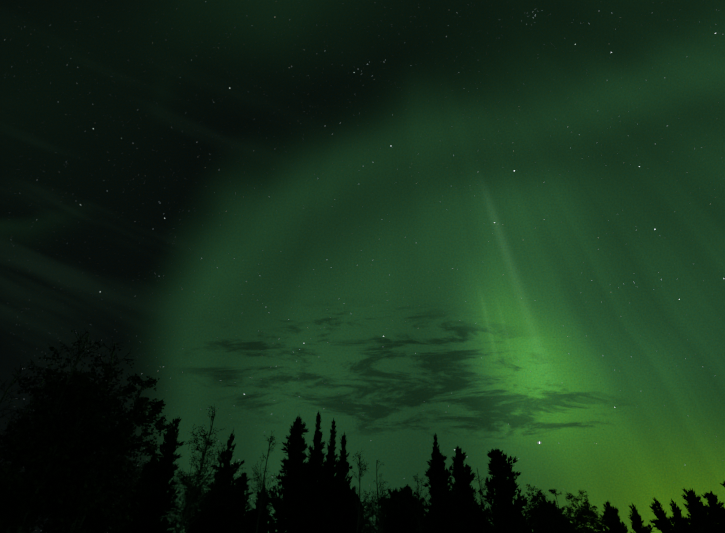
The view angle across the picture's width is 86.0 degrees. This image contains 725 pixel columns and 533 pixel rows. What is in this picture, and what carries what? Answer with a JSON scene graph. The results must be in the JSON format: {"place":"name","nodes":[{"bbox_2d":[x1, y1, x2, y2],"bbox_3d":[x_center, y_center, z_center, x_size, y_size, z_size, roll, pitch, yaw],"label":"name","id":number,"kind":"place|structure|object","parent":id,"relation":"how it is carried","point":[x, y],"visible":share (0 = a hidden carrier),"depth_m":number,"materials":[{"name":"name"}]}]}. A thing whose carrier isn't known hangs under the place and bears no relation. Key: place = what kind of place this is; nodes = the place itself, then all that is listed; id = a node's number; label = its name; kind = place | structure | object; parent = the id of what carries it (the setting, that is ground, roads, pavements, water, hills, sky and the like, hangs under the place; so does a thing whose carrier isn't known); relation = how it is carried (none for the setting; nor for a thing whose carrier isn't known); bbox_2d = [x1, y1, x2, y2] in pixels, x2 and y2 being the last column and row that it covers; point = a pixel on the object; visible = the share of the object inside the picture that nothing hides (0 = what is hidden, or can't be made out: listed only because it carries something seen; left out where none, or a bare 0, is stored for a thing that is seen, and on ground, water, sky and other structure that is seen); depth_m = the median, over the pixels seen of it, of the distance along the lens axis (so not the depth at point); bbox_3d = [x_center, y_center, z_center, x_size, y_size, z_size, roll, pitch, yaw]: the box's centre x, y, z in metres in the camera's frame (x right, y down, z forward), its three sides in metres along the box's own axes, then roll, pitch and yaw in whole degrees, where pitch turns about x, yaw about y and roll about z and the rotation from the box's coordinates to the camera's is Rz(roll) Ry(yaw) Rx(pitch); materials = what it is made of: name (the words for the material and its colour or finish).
{"place":"outdoors","nodes":[
{"label":"outdoors","id":0,"kind":"place"},
{"bbox_2d":[194,470,243,532],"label":"pine","id":1,"kind":"object","parent":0,"point":[238,526],"depth_m":23.99,"materials":[{"name":"black plant"}]},
{"bbox_2d":[0,0,724,532],"label":"sky","id":2,"kind":"structure","parent":0,"point":[516,277],"materials":[{"name":"green"}]},
{"bbox_2d":[4,1,723,516],"bbox_3d":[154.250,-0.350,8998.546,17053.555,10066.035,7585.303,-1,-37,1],"label":"stars","id":3,"kind":"object","parent":2,"relation":"in","point":[382,245],"visible":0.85,"depth_m":8996.34,"materials":[{"name":"white"}]},
{"label":"ground","id":4,"kind":"structure","parent":0,"visible":0},
{"bbox_2d":[0,365,29,451],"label":"birch","id":5,"kind":"object","parent":4,"relation":"on","point":[12,382],"visible":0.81,"depth_m":10.58,"materials":[{"name":"black plant"}]},
{"bbox_2d":[0,365,52,509],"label":"birch","id":6,"kind":"object","parent":4,"relation":"on","point":[27,410],"visible":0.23,"depth_m":11.34,"materials":[{"name":"black plant"}]},
{"bbox_2d":[29,513,50,532],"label":"birch","id":7,"kind":"object","parent":4,"relation":"on","point":[40,518],"visible":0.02,"depth_m":30.51,"materials":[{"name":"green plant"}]},
{"bbox_2d":[0,386,110,532],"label":"birch","id":8,"kind":"object","parent":4,"relation":"on","point":[46,477],"visible":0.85,"depth_m":8.38,"materials":[{"name":"black plant"}]},
{"bbox_2d":[0,328,130,532],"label":"birch","id":9,"kind":"object","parent":4,"relation":"on","point":[63,389],"visible":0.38,"depth_m":10.03,"materials":[{"name":"black plant"}]},
{"bbox_2d":[0,342,143,532],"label":"birch","id":10,"kind":"object","parent":4,"relation":"on","point":[109,369],"visible":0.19,"depth_m":11.01,"materials":[{"name":"black plant"}]},
{"bbox_2d":[34,373,177,532],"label":"birch","id":11,"kind":"object","parent":4,"relation":"on","point":[91,503],"visible":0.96,"depth_m":9.16,"materials":[{"name":"black plant"}]},
{"bbox_2d":[115,416,184,532],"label":"pine","id":12,"kind":"object","parent":4,"relation":"on","point":[156,503],"visible":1,"depth_m":15.71,"materials":[{"name":"black plant"}]},
{"bbox_2d":[161,490,205,532],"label":"birch","id":13,"kind":"object","parent":4,"relation":"on","point":[176,529],"visible":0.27,"depth_m":30.31,"materials":[{"name":"black plant"}]},
{"bbox_2d":[183,494,205,532],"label":"tree","id":14,"kind":"object","parent":4,"relation":"on","point":[190,525],"visible":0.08,"depth_m":32.17,"materials":[{"name":"black plant"}]},
{"bbox_2d":[166,471,233,532],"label":"birch","id":15,"kind":"object","parent":4,"relation":"on","point":[184,496],"visible":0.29,"depth_m":34.38,"materials":[{"name":"black plant"}]},
{"bbox_2d":[169,406,245,532],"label":"birch","id":16,"kind":"object","parent":4,"relation":"on","point":[213,490],"visible":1,"depth_m":15.08,"materials":[{"name":"black plant"}]},
{"bbox_2d":[187,428,244,532],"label":"pine","id":17,"kind":"object","parent":4,"relation":"on","point":[225,520],"visible":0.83,"depth_m":17.02,"materials":[{"name":"black plant"}]},
{"bbox_2d":[230,472,251,532],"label":"pine","id":18,"kind":"object","parent":4,"relation":"on","point":[240,497],"visible":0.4,"depth_m":36.48,"materials":[{"name":"black plant"}]},
{"bbox_2d":[236,491,271,528],"bbox_3d":[-10.412,24.190,35.089,4.824,7.049,3.196,-24,-43,28],"label":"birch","id":19,"kind":"object","parent":4,"relation":"on","point":[249,505],"visible":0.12,"depth_m":35.89,"materials":[{"name":"black plant"}]},
{"bbox_2d":[241,483,274,532],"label":"pine","id":20,"kind":"object","parent":4,"relation":"on","point":[251,524],"visible":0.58,"depth_m":22.85,"materials":[{"name":"black plant"}]},
{"bbox_2d":[248,430,292,532],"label":"birch","id":21,"kind":"object","parent":4,"relation":"on","point":[259,484],"visible":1,"depth_m":16.78,"materials":[{"name":"black plant"}]},
{"bbox_2d":[261,416,314,532],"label":"pine","id":22,"kind":"object","parent":4,"relation":"on","point":[295,479],"visible":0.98,"depth_m":18.76,"materials":[{"name":"black plant"}]},
{"bbox_2d":[291,411,336,532],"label":"pine","id":23,"kind":"object","parent":4,"relation":"on","point":[317,522],"visible":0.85,"depth_m":19.74,"materials":[{"name":"black plant"}]},
{"bbox_2d":[322,417,351,532],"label":"pine","id":24,"kind":"object","parent":4,"relation":"on","point":[329,462],"visible":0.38,"depth_m":21.31,"materials":[{"name":"black plant"}]},
{"bbox_2d":[328,431,360,532],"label":"pine","id":25,"kind":"object","parent":4,"relation":"on","point":[341,507],"visible":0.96,"depth_m":20.39,"materials":[{"name":"black plant"}]},
{"bbox_2d":[345,448,386,532],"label":"birch","id":26,"kind":"object","parent":4,"relation":"on","point":[358,491],"visible":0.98,"depth_m":19.97,"materials":[{"name":"black plant"}]},
{"bbox_2d":[350,496,381,532],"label":"birch","id":27,"kind":"object","parent":4,"relation":"on","point":[369,503],"visible":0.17,"depth_m":24.10,"materials":[{"name":"black plant"}]},
{"bbox_2d":[352,460,392,532],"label":"birch","id":28,"kind":"object","parent":4,"relation":"on","point":[380,530],"visible":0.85,"depth_m":20.37,"materials":[{"name":"black plant"}]},
{"bbox_2d":[359,493,400,532],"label":"birch","id":29,"kind":"object","parent":4,"relation":"on","point":[385,510],"visible":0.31,"depth_m":26.19,"materials":[{"name":"black plant"}]},
{"bbox_2d":[367,488,424,532],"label":"pine","id":30,"kind":"object","parent":4,"relation":"on","point":[397,497],"visible":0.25,"depth_m":27.51,"materials":[{"name":"black plant"}]},
{"bbox_2d":[400,484,427,527],"bbox_3d":[4.005,23.350,34.221,5.649,7.346,4.619,-12,-39,16],"label":"pine","id":31,"kind":"object","parent":4,"relation":"on","point":[407,490],"visible":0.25,"depth_m":35.02,"materials":[{"name":"black plant"}]},
{"bbox_2d":[400,473,433,532],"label":"birch","id":32,"kind":"object","parent":4,"relation":"on","point":[417,511],"visible":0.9,"depth_m":20.14,"materials":[{"name":"black plant"}]},
{"bbox_2d":[410,433,469,532],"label":"pine","id":33,"kind":"object","parent":4,"relation":"on","point":[441,517],"visible":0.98,"depth_m":20.02,"materials":[{"name":"black plant"}]},
{"bbox_2d":[448,445,491,532],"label":"pine","id":34,"kind":"object","parent":4,"relation":"on","point":[474,517],"visible":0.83,"depth_m":21.64,"materials":[{"name":"black plant"}]},
{"bbox_2d":[470,469,492,532],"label":"birch","id":35,"kind":"object","parent":4,"relation":"on","point":[482,489],"visible":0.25,"depth_m":21.50,"materials":[{"name":"black plant"}]},
{"bbox_2d":[478,449,540,532],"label":"pine","id":36,"kind":"object","parent":4,"relation":"on","point":[506,515],"visible":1,"depth_m":18.51,"materials":[{"name":"black plant"}]},
{"bbox_2d":[522,484,564,532],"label":"birch","id":37,"kind":"object","parent":4,"relation":"on","point":[538,493],"visible":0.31,"depth_m":23.64,"materials":[{"name":"black plant"}]},
{"bbox_2d":[527,495,590,532],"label":"birch","id":38,"kind":"object","parent":4,"relation":"on","point":[544,512],"visible":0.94,"depth_m":21.62,"materials":[{"name":"black plant"}]},
{"bbox_2d":[538,499,580,532],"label":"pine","id":39,"kind":"object","parent":4,"relation":"on","point":[566,521],"visible":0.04,"depth_m":23.72,"materials":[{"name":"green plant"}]},
{"bbox_2d":[545,489,586,532],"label":"birch","id":40,"kind":"object","parent":4,"relation":"on","point":[567,513],"visible":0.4,"depth_m":24.14,"materials":[{"name":"black plant"}]},
{"bbox_2d":[563,490,615,532],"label":"birch","id":41,"kind":"object","parent":4,"relation":"on","point":[582,514],"visible":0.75,"depth_m":24.01,"materials":[{"name":"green plant"}]},
{"bbox_2d":[581,506,613,532],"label":"birch","id":42,"kind":"object","parent":4,"relation":"on","point":[589,519],"visible":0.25,"depth_m":24.57,"materials":[{"name":"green plant"}]},
{"bbox_2d":[599,501,627,532],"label":"pine","id":43,"kind":"object","parent":4,"relation":"on","point":[617,526],"visible":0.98,"depth_m":27.69,"materials":[{"name":"black plant"}]},
{"bbox_2d":[628,503,654,532],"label":"pine","id":44,"kind":"object","parent":4,"relation":"on","point":[638,526],"visible":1,"depth_m":27.03,"materials":[{"name":"black plant"}]},
{"bbox_2d":[649,497,679,532],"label":"pine","id":45,"kind":"object","parent":4,"relation":"on","point":[663,523],"visible":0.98,"depth_m":25.09,"materials":[{"name":"black plant"}]},
{"bbox_2d":[669,498,693,529],"bbox_3d":[21.422,18.177,25.518,2.208,5.135,2.347,-5,-37,7],"label":"pine","id":46,"kind":"object","parent":4,"relation":"on","point":[676,510],"visible":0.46,"depth_m":26.30,"materials":[{"name":"black plant"}]},
{"bbox_2d":[681,487,718,532],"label":"pine","id":47,"kind":"object","parent":4,"relation":"on","point":[700,513],"visible":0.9,"depth_m":24.25,"materials":[{"name":"black plant"}]},
{"bbox_2d":[701,490,724,526],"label":"pine","id":48,"kind":"object","parent":4,"relation":"on","point":[717,510],"visible":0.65,"depth_m":24.77,"materials":[{"name":"black plant"}]}
]}

